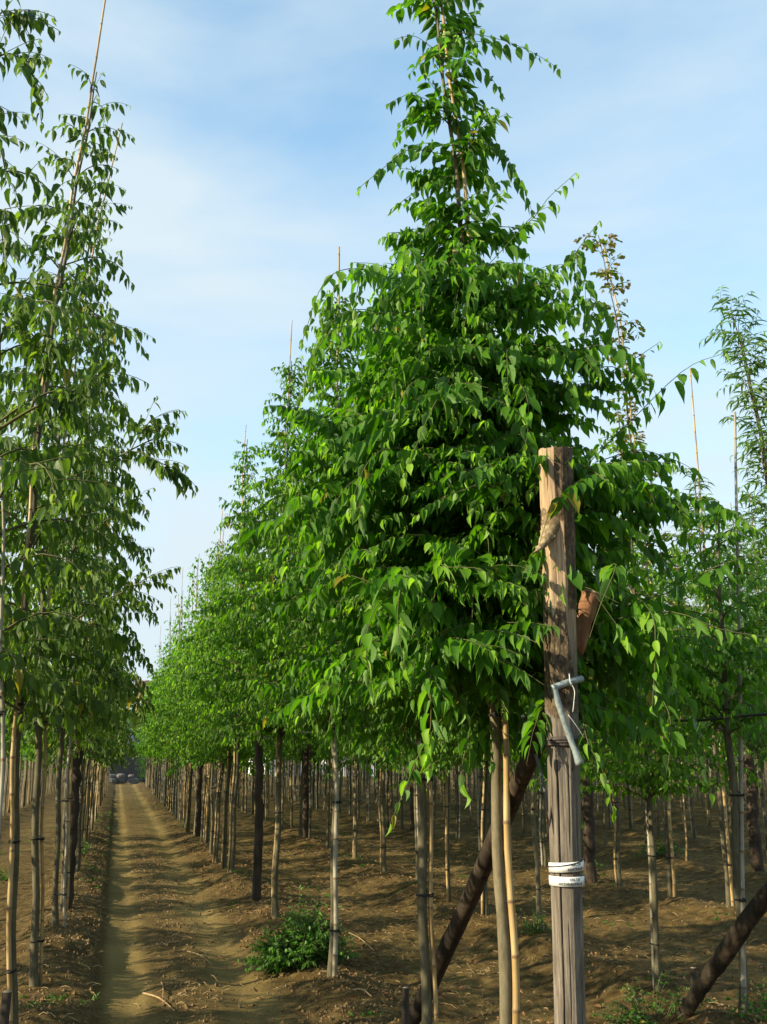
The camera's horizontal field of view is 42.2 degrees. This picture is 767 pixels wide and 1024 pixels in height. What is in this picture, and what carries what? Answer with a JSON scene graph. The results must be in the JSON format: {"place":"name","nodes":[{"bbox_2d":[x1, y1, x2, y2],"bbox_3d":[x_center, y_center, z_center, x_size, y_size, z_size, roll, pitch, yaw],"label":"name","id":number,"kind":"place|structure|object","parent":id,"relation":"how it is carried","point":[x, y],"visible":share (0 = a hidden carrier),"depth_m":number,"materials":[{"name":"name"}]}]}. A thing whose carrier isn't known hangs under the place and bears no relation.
{"place":"outdoors","nodes":[
{"label":"outdoors","id":0,"kind":"place"},
{"bbox_2d":[90,733,161,782],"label":"shed","id":1,"kind":"structure","parent":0,"point":[130,768],"depth_m":72.39,"materials":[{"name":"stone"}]},
{"bbox_2d":[110,750,143,781],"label":"door","id":2,"kind":"structure","parent":1,"relation":"in","point":[130,769],"depth_m":72.35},
{"bbox_2d":[0,760,766,1023],"bbox_3d":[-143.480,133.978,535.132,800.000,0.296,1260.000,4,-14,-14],"label":"ground","id":3,"kind":"structure","parent":0,"point":[138,808],"depth_m":11.45,"materials":[{"name":"soil"}]},
{"bbox_2d":[0,990,11,1023],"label":"short stake","id":4,"kind":"object","parent":3,"relation":"on","point":[5,1006],"visible":1,"depth_m":4.94,"materials":[{"name":"brown wood"}]},
{"bbox_2d":[0,737,33,807],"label":"hackberry tree","id":5,"kind":"object","parent":3,"relation":"on","point":[24,783],"visible":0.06,"depth_m":35.02,"materials":[{"name":"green plant"}]},
{"bbox_2d":[2,729,43,815],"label":"hackberry tree","id":6,"kind":"object","parent":3,"relation":"on","point":[5,787],"visible":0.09,"depth_m":29.52,"materials":[{"name":"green plant"}]},
{"bbox_2d":[0,0,148,843],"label":"sapling tree","id":7,"kind":"object","parent":3,"relation":"on","point":[19,681],"visible":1,"depth_m":5.18,"materials":[{"name":"green plant"}]},
{"bbox_2d":[66,681,84,908],"bbox_3d":[-3.699,3.260,11.931,0.161,3.027,0.169,4,-14,-14],"label":"wooden post","id":8,"kind":"object","parent":3,"relation":"on","point":[76,784],"visible":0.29,"depth_m":11.80,"materials":[{"name":"brown wood"}]},
{"bbox_2d":[0,427,155,910],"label":"sapling tree","id":9,"kind":"object","parent":3,"relation":"on","point":[90,745],"visible":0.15,"depth_m":11.47,"materials":[{"name":"green plant"}]},
{"bbox_2d":[4,338,158,926],"bbox_3d":[-3.318,1.121,10.669,1.857,6.510,1.775,4,-14,-14],"label":"sapling tree","id":10,"kind":"object","parent":3,"relation":"on","point":[110,726],"visible":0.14,"depth_m":10.55,"materials":[{"name":"green plant"}]},
{"bbox_2d":[26,542,141,872],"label":"sapling tree","id":11,"kind":"object","parent":3,"relation":"on","point":[80,817],"visible":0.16,"depth_m":15.14,"materials":[{"name":"green plant"}]},
{"bbox_2d":[41,545,136,859],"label":"sapling tree","id":12,"kind":"object","parent":3,"relation":"on","point":[126,701],"visible":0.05,"depth_m":16.62,"materials":[{"name":"green plant"}]},
{"bbox_2d":[0,123,180,986],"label":"sapling tree","id":13,"kind":"object","parent":3,"relation":"on","point":[35,977],"visible":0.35,"depth_m":8.12,"materials":[{"name":"green plant"}]},
{"bbox_2d":[56,621,135,830],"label":"sapling tree","id":14,"kind":"object","parent":3,"relation":"on","point":[93,813],"visible":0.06,"depth_m":23.26,"materials":[{"name":"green plant"}]},
{"bbox_2d":[51,586,142,844],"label":"sapling tree","id":15,"kind":"object","parent":3,"relation":"on","point":[112,768],"visible":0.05,"depth_m":19.56,"materials":[{"name":"green plant"}]},
{"bbox_2d":[62,598,132,838],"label":"sapling tree","id":16,"kind":"object","parent":3,"relation":"on","point":[91,785],"visible":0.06,"depth_m":20.66,"materials":[{"name":"green plant"}]},
{"bbox_2d":[57,589,139,833],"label":"sapling tree","id":17,"kind":"object","parent":3,"relation":"on","point":[135,739],"visible":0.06,"depth_m":22.23,"materials":[{"name":"green plant"}]},
{"bbox_2d":[0,0,198,1023],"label":"sapling tree","id":18,"kind":"object","parent":3,"relation":"on","point":[44,648],"visible":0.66,"depth_m":6.88,"materials":[{"name":"green plant"}]},
{"bbox_2d":[82,554,143,851],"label":"sapling tree","id":19,"kind":"object","parent":3,"relation":"on","point":[87,773],"visible":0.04,"depth_m":18.09,"materials":[{"name":"green plant"}]},
{"bbox_2d":[94,636,136,821],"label":"sapling tree","id":20,"kind":"object","parent":3,"relation":"on","point":[95,814],"visible":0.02,"depth_m":25.98,"materials":[{"name":"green plant"}]},
{"bbox_2d":[130,656,162,797],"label":"hackberry tree","id":21,"kind":"object","parent":3,"relation":"on","point":[147,736],"visible":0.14,"depth_m":42.54,"materials":[{"name":"green plant"}]},
{"bbox_2d":[138,628,164,794],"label":"hackberry tree","id":22,"kind":"object","parent":3,"relation":"on","point":[153,722],"visible":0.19,"depth_m":45.21,"materials":[{"name":"green plant"}]},
{"bbox_2d":[139,634,173,802],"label":"hackberry tree","id":23,"kind":"object","parent":3,"relation":"on","point":[158,743],"visible":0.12,"depth_m":38.45,"materials":[{"name":"green plant"}]},
{"bbox_2d":[140,598,175,805],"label":"hackberry tree","id":24,"kind":"object","parent":3,"relation":"on","point":[147,743],"visible":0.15,"depth_m":36.23,"materials":[{"name":"green plant"}]},
{"bbox_2d":[139,626,178,810],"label":"hackberry tree","id":25,"kind":"object","parent":3,"relation":"on","point":[146,735],"visible":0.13,"depth_m":33.13,"materials":[{"name":"green plant"}]},
{"bbox_2d":[136,665,183,807],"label":"hackberry tree","id":26,"kind":"object","parent":3,"relation":"on","point":[168,778],"visible":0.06,"depth_m":34.27,"materials":[{"name":"green plant"}]},
{"bbox_2d":[133,602,188,811],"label":"hackberry tree","id":27,"kind":"object","parent":3,"relation":"on","point":[170,649],"visible":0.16,"depth_m":32.06,"materials":[{"name":"green plant"}]},
{"bbox_2d":[139,595,184,817],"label":"hackberry tree","id":28,"kind":"object","parent":3,"relation":"on","point":[179,621],"visible":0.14,"depth_m":29.51,"materials":[{"name":"green plant"}]},
{"bbox_2d":[145,571,188,814],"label":"hackberry tree","id":29,"kind":"object","parent":3,"relation":"on","point":[174,790],"visible":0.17,"depth_m":31.28,"materials":[{"name":"green plant"}]},
{"bbox_2d":[135,557,204,827],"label":"hackberry tree","id":30,"kind":"object","parent":3,"relation":"on","point":[181,654],"visible":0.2,"depth_m":25.63,"materials":[{"name":"green plant"}]},
{"bbox_2d":[145,619,194,821],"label":"hackberry tree","id":31,"kind":"object","parent":3,"relation":"on","point":[180,780],"visible":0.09,"depth_m":27.59,"materials":[{"name":"green plant"}]},
{"bbox_2d":[142,570,199,824],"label":"hackberry tree","id":32,"kind":"object","parent":3,"relation":"on","point":[163,657],"visible":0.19,"depth_m":26.93,"materials":[{"name":"green plant"}]},
{"bbox_2d":[146,554,216,832],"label":"hackberry tree","id":33,"kind":"object","parent":3,"relation":"on","point":[188,811],"visible":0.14,"depth_m":23.83,"materials":[{"name":"green plant"}]},
{"bbox_2d":[150,509,231,841],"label":"hackberry tree","id":34,"kind":"object","parent":3,"relation":"on","point":[204,803],"visible":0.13,"depth_m":21.28,"materials":[{"name":"green plant"}]},
{"bbox_2d":[139,549,253,834],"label":"hackberry tree","id":35,"kind":"object","parent":3,"relation":"on","point":[169,698],"visible":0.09,"depth_m":22.74,"materials":[{"name":"green plant"}]},
{"bbox_2d":[195,727,202,835],"bbox_3d":[-4.024,5.728,21.776,0.156,2.824,0.150,4,-14,-14],"label":"wooden post","id":36,"kind":"object","parent":3,"relation":"on","point":[198,803],"visible":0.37,"depth_m":21.59,"materials":[{"name":"brown wood"}]},
{"bbox_2d":[161,514,263,842],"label":"hackberry tree","id":37,"kind":"object","parent":3,"relation":"on","point":[207,822],"visible":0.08,"depth_m":19.92,"materials":[{"name":"green plant"}]},
{"bbox_2d":[163,565,265,853],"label":"hackberry tree","id":38,"kind":"object","parent":3,"relation":"on","point":[213,766],"visible":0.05,"depth_m":18.56,"materials":[{"name":"green plant"}]},
{"bbox_2d":[160,554,282,862],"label":"hackberry tree","id":39,"kind":"object","parent":3,"relation":"on","point":[217,818],"visible":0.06,"depth_m":17.37,"materials":[{"name":"green plant"}]},
{"bbox_2d":[162,426,293,872],"bbox_3d":[-2.246,2.007,15.534,2.082,7.150,2.351,-3,-14,13],"label":"hackberry tree","id":40,"kind":"object","parent":3,"relation":"on","point":[229,593],"visible":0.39,"depth_m":15.35,"materials":[{"name":"green plant"}]},
{"bbox_2d":[163,511,300,868],"bbox_3d":[-2.396,2.930,16.602,2.245,5.983,2.372,-6,-14,26],"label":"hackberry tree","id":41,"kind":"object","parent":3,"relation":"on","point":[243,755],"visible":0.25,"depth_m":16.17,"materials":[{"name":"green plant"}]},
{"bbox_2d":[251,703,263,900],"bbox_3d":[-1.622,3.637,12.876,0.166,2.820,0.146,4,-14,-14],"label":"wooden post","id":42,"kind":"object","parent":3,"relation":"on","point":[257,849],"visible":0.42,"depth_m":12.75,"materials":[{"name":"brown wood"}]},
{"bbox_2d":[254,607,269,819],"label":"hackberry tree","id":43,"kind":"object","parent":3,"relation":"on","point":[267,804],"visible":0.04,"depth_m":27.24,"materials":[{"name":"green plant"}]},
{"bbox_2d":[246,662,295,828],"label":"hackberry tree","id":44,"kind":"object","parent":3,"relation":"on","point":[283,781],"visible":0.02,"depth_m":25.00,"materials":[{"name":"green plant"}]},
{"bbox_2d":[172,320,374,918],"bbox_3d":[-1.149,1.061,11.848,2.225,7.350,2.416,10,-17,-35],"label":"hackberry tree","id":45,"kind":"object","parent":3,"relation":"on","point":[247,724],"visible":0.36,"depth_m":11.61,"materials":[{"name":"green plant"}]},
{"bbox_2d":[268,652,325,828],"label":"hackberry tree","id":46,"kind":"object","parent":3,"relation":"on","point":[291,805],"visible":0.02,"depth_m":23.73,"materials":[{"name":"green plant"}]},
{"bbox_2d":[237,880,360,975],"bbox_3d":[-0.722,3.604,8.601,1.058,0.732,0.818,4,-14,-14],"label":"leafy shrub","id":47,"kind":"object","parent":3,"relation":"on","point":[302,942],"visible":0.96,"depth_m":8.46,"materials":[{"name":"green plant"}]},
{"bbox_2d":[253,733,348,836],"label":"hackberry tree","id":48,"kind":"object","parent":3,"relation":"on","point":[300,743],"visible":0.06,"depth_m":22.56,"materials":[{"name":"green plant"}]},
{"bbox_2d":[195,246,415,977],"bbox_3d":[-0.392,0.654,8.719,1.991,6.650,2.244,-7,-15,25],"label":"hackberry tree","id":49,"kind":"object","parent":3,"relation":"on","point":[305,629],"visible":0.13,"depth_m":8.48,"materials":[{"name":"green plant"}]},
{"bbox_2d":[302,731,308,838],"bbox_3d":[-1.725,5.940,22.124,0.174,2.721,0.175,4,-14,-14],"label":"wooden post","id":50,"kind":"object","parent":3,"relation":"on","point":[305,810],"visible":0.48,"depth_m":21.99,"materials":[{"name":"brown wood"}]},
{"bbox_2d":[271,667,339,837],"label":"hackberry tree","id":51,"kind":"object","parent":3,"relation":"on","point":[310,797],"visible":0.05,"depth_m":21.35,"materials":[{"name":"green plant"}]},
{"bbox_2d":[275,729,374,848],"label":"hackberry tree","id":52,"kind":"object","parent":3,"relation":"on","point":[328,824],"visible":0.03,"depth_m":19.90,"materials":[{"name":"green plant"}]},
{"bbox_2d":[322,747,359,818],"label":"hackberry tree","id":53,"kind":"object","parent":3,"relation":"on","point":[358,803],"visible":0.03,"depth_m":28.74,"materials":[{"name":"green plant"}]},
{"bbox_2d":[312,610,404,858],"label":"hackberry tree","id":54,"kind":"object","parent":3,"relation":"on","point":[354,854],"visible":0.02,"depth_m":17.54,"materials":[{"name":"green plant"}]},
{"bbox_2d":[348,748,368,821],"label":"hackberry tree","id":55,"kind":"object","parent":3,"relation":"on","point":[367,792],"visible":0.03,"depth_m":27.58,"materials":[{"name":"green plant"}]},
{"bbox_2d":[348,752,390,826],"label":"hackberry tree","id":56,"kind":"object","parent":3,"relation":"on","point":[388,799],"depth_m":25.41,"materials":[{"name":"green plant"}]},
{"bbox_2d":[1,812,743,1022],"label":"weeds","id":57,"kind":"object","parent":3,"relation":"on","point":[351,1013],"visible":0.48,"depth_m":7.87,"materials":[{"name":"green plant"}]},
{"bbox_2d":[315,613,444,873],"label":"hackberry tree","id":58,"kind":"object","parent":3,"relation":"on","point":[383,869],"visible":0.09,"depth_m":15.46,"materials":[{"name":"green plant"}]},
{"bbox_2d":[0,826,766,1023],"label":"soil clods","id":59,"kind":"object","parent":3,"relation":"on","point":[74,993],"visible":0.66,"depth_m":9.18,"materials":[{"name":"soil"}]},
{"bbox_2d":[18,835,764,1023],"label":"dry stalks","id":60,"kind":"object","parent":3,"relation":"on","point":[388,932],"visible":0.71,"depth_m":9.95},
{"bbox_2d":[256,239,544,1023],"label":"hackberry tree","id":61,"kind":"object","parent":3,"relation":"on","point":[313,653],"visible":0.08,"depth_m":5.84,"materials":[{"name":"green plant"}]},
{"bbox_2d":[345,714,462,880],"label":"hackberry tree","id":62,"kind":"object","parent":3,"relation":"on","point":[415,795],"visible":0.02,"depth_m":13.89,"materials":[{"name":"green plant"}]},
{"bbox_2d":[45,670,765,794],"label":"distant saplings","id":63,"kind":"object","parent":3,"relation":"on","point":[150,775],"visible":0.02,"depth_m":52.98,"materials":[{"name":"green plant"}]},
{"bbox_2d":[402,986,408,1023],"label":"short stake","id":64,"kind":"object","parent":3,"relation":"on","point":[405,1004],"visible":1,"depth_m":5.33,"materials":[{"name":"brown wood"}]},
{"bbox_2d":[410,767,414,832],"bbox_3d":[0.708,6.336,23.639,0.203,2.748,0.195,4,-14,-14],"label":"wooden post","id":65,"kind":"object","parent":3,"relation":"on","point":[412,827],"visible":0.16,"depth_m":23.44,"materials":[{"name":"brown wood"}]},
{"bbox_2d":[433,773,435,837],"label":"hackberry tree","id":66,"kind":"object","parent":3,"relation":"on","point":[434,792],"depth_m":21.81,"materials":[{"name":"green plant"}]},
{"bbox_2d":[367,713,517,902],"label":"hackberry tree","id":67,"kind":"object","parent":3,"relation":"on","point":[447,859],"visible":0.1,"depth_m":12.50,"materials":[{"name":"green plant"}]},
{"bbox_2d":[456,756,460,838],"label":"hackberry tree","id":68,"kind":"object","parent":3,"relation":"on","point":[458,816],"visible":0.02,"depth_m":20.48,"materials":[{"name":"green plant"}]},
{"bbox_2d":[153,839,765,1023],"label":"dead leaves","id":69,"kind":"object","parent":3,"relation":"on","point":[494,1012],"visible":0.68,"depth_m":10.07,"materials":[{"name":"brown plant"}]},
{"bbox_2d":[401,692,542,915],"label":"hackberry tree","id":70,"kind":"object","parent":3,"relation":"on","point":[483,809],"visible":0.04,"depth_m":11.30,"materials":[{"name":"green plant"}]},
{"bbox_2d":[477,768,482,850],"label":"hackberry tree","id":71,"kind":"object","parent":3,"relation":"on","point":[480,786],"visible":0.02,"depth_m":19.14,"materials":[{"name":"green plant"}]},
{"bbox_2d":[231,0,766,1023],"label":"hackberry tree","id":72,"kind":"object","parent":3,"relation":"on","point":[439,434],"visible":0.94,"depth_m":4.72,"materials":[{"name":"green plant"}]},
{"bbox_2d":[409,589,599,1023],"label":"brace log","id":73,"kind":"object","parent":3,"relation":"on","point":[483,866],"visible":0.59,"depth_m":5.17,"materials":[{"name":"brown wood"}]},
{"bbox_2d":[521,715,548,817],"bbox_3d":[0.724,1.622,4.430,0.062,1.402,0.258,-10,-17,36],"label":"grey pipe","id":74,"kind":"object","parent":73,"relation":"attached to","point":[539,769],"visible":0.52,"depth_m":4.49,"materials":[{"name":"metal"}]},
{"bbox_2d":[521,797,525,832],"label":"willowy tree","id":75,"kind":"object","parent":3,"relation":"on","point":[523,817],"visible":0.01,"depth_m":23.49,"materials":[{"name":"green plant"}]},
{"bbox_2d":[431,657,621,928],"bbox_3d":[1.465,1.200,10.351,2.024,6.174,2.112,-6,-15,23],"label":"hackberry tree","id":76,"kind":"object","parent":3,"relation":"on","point":[536,858],"visible":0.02,"depth_m":9.93,"materials":[{"name":"green plant"}]},
{"bbox_2d":[520,897,551,935],"bbox_3d":[1.449,3.920,9.604,0.297,0.368,0.292,-5,-15,20],"label":"weed clump","id":77,"kind":"object","parent":3,"relation":"on","point":[529,926],"visible":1,"depth_m":9.57,"materials":[{"name":"green plant"}]},
{"bbox_2d":[502,703,601,866],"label":"hackberry tree","id":78,"kind":"object","parent":3,"relation":"on","point":[542,841],"visible":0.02,"depth_m":16.18,"materials":[{"name":"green plant"}]},
{"bbox_2d":[532,446,585,1023],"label":"wooden post","id":79,"kind":"object","parent":3,"relation":"on","point":[556,543],"visible":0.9,"depth_m":4.05,"materials":[{"name":"brown wood"}]},
{"bbox_2d":[298,713,766,748],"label":"watering hose","id":80,"kind":"object","parent":79,"relation":"attached to","point":[727,717],"visible":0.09,"depth_m":6.81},
{"bbox_2d":[551,674,583,765],"bbox_3d":[0.758,0.838,4.018,0.153,0.363,0.058,6,-15,-22],"label":"bent pipe","id":81,"kind":"object","parent":79,"relation":"attached to","point":[578,759],"visible":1,"depth_m":4.01,"materials":[{"name":"grey plastic"}]},
{"bbox_2d":[579,723,597,883],"bbox_3d":[3.011,4.148,14.683,0.225,2.735,0.206,-5,-15,21],"label":"wooden post","id":82,"kind":"object","parent":3,"relation":"on","point":[590,850],"visible":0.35,"depth_m":14.48,"materials":[{"name":"brown wood"}]},
{"bbox_2d":[586,567,617,846],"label":"willowy tree","id":83,"kind":"object","parent":3,"relation":"on","point":[604,823],"visible":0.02,"depth_m":19.58,"materials":[{"name":"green plant"}]},
{"bbox_2d":[583,512,641,886],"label":"tree","id":84,"kind":"object","parent":3,"relation":"on","point":[618,877],"visible":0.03,"depth_m":13.91,"materials":[{"name":"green plant"}]},
{"bbox_2d":[611,546,647,851],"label":"willowy tree","id":85,"kind":"object","parent":3,"relation":"on","point":[644,820],"visible":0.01,"depth_m":18.19,"materials":[{"name":"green plant"}]},
{"bbox_2d":[509,410,763,992],"bbox_3d":[2.020,1.431,8.151,2.242,4.784,2.076,6,-15,-22],"label":"hackberry tree","id":86,"kind":"object","parent":3,"relation":"on","point":[647,782],"visible":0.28,"depth_m":7.76,"materials":[{"name":"green plant"}]},
{"bbox_2d":[616,711,669,828],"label":"willowy tree","id":87,"kind":"object","parent":3,"relation":"on","point":[630,818],"visible":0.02,"depth_m":23.86,"materials":[{"name":"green plant"}]},
{"bbox_2d":[574,233,714,897],"bbox_3d":[3.550,0.421,13.341,1.722,9.228,1.317,-12,-18,39],"label":"tree","id":88,"kind":"object","parent":3,"relation":"on","point":[606,273],"visible":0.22,"depth_m":13.79,"materials":[{"name":"green plant"}]},
{"bbox_2d":[592,973,710,1023],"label":"weed clump","id":89,"kind":"object","parent":3,"relation":"on","point":[639,1014],"visible":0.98,"depth_m":6.84,"materials":[{"name":"green plant"}]},
{"bbox_2d":[636,588,671,834],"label":"willowy tree","id":90,"kind":"object","parent":3,"relation":"on","point":[657,817],"visible":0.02,"depth_m":22.66,"materials":[{"name":"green plant"}]},
{"bbox_2d":[633,830,688,858],"bbox_3d":[4.891,5.827,17.397,0.936,0.542,0.708,9,-17,-33],"label":"weed clump","id":91,"kind":"object","parent":3,"relation":"on","point":[662,850],"visible":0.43,"depth_m":17.35,"materials":[{"name":"green plant"}]},
{"bbox_2d":[647,533,710,860],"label":"willowy tree","id":92,"kind":"object","parent":3,"relation":"on","point":[684,817],"visible":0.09,"depth_m":16.96,"materials":[{"name":"green plant"}]},
{"bbox_2d":[603,412,766,1017],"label":"sapling tree","id":93,"kind":"object","parent":3,"relation":"on","point":[744,659],"visible":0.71,"depth_m":7.20,"materials":[{"name":"green plant"}]},
{"bbox_2d":[664,584,707,839],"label":"willowy tree","id":94,"kind":"object","parent":3,"relation":"on","point":[692,820],"visible":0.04,"depth_m":21.40,"materials":[{"name":"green plant"}]},
{"bbox_2d":[692,585,717,828],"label":"willowy tree","id":95,"kind":"object","parent":3,"relation":"on","point":[709,824],"visible":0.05,"depth_m":25.32,"materials":[{"name":"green plant"}]},
{"bbox_2d":[665,368,765,906],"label":"willowy tree","id":96,"kind":"object","parent":3,"relation":"on","point":[727,864],"visible":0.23,"depth_m":12.00,"materials":[{"name":"green plant"}]},
{"bbox_2d":[676,882,766,1018],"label":"brace log","id":97,"kind":"object","parent":3,"relation":"on","point":[736,936],"visible":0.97,"depth_m":6.49,"materials":[{"name":"brown wood"}]},
{"bbox_2d":[698,601,757,847],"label":"willowy tree","id":98,"kind":"object","parent":3,"relation":"on","point":[729,805],"visible":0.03,"depth_m":20.08,"materials":[{"name":"green plant"}]},
{"bbox_2d":[699,285,766,701],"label":"willowy tree","id":99,"kind":"object","parent":3,"relation":"on","point":[760,441],"visible":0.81,"depth_m":11.19,"materials":[{"name":"green plant"}]},
{"bbox_2d":[708,503,766,854],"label":"willowy tree","id":100,"kind":"object","parent":3,"relation":"on","point":[757,745],"visible":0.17,"depth_m":15.03,"materials":[{"name":"green plant"}]},
{"bbox_2d":[724,492,766,750],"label":"willowy tree","id":101,"kind":"object","parent":3,"relation":"on","point":[753,520],"visible":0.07,"depth_m":19.73,"materials":[{"name":"green plant"}]},
{"bbox_2d":[725,977,766,1022],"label":"weed clump","id":102,"kind":"object","parent":3,"relation":"on","point":[754,1009],"visible":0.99,"depth_m":6.47,"materials":[{"name":"green plant"}]},
{"bbox_2d":[742,706,764,871],"bbox_3d":[5.643,4.206,15.271,0.210,2.736,0.216,4,-14,-14],"label":"wooden post","id":103,"kind":"object","parent":3,"relation":"on","point":[755,846],"visible":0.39,"depth_m":15.09,"materials":[{"name":"brown wood"}]},
{"bbox_2d":[0,0,766,709],"label":"sky","id":104,"kind":"structure","parent":0,"point":[256,126],"materials":[{"name":"blue"}]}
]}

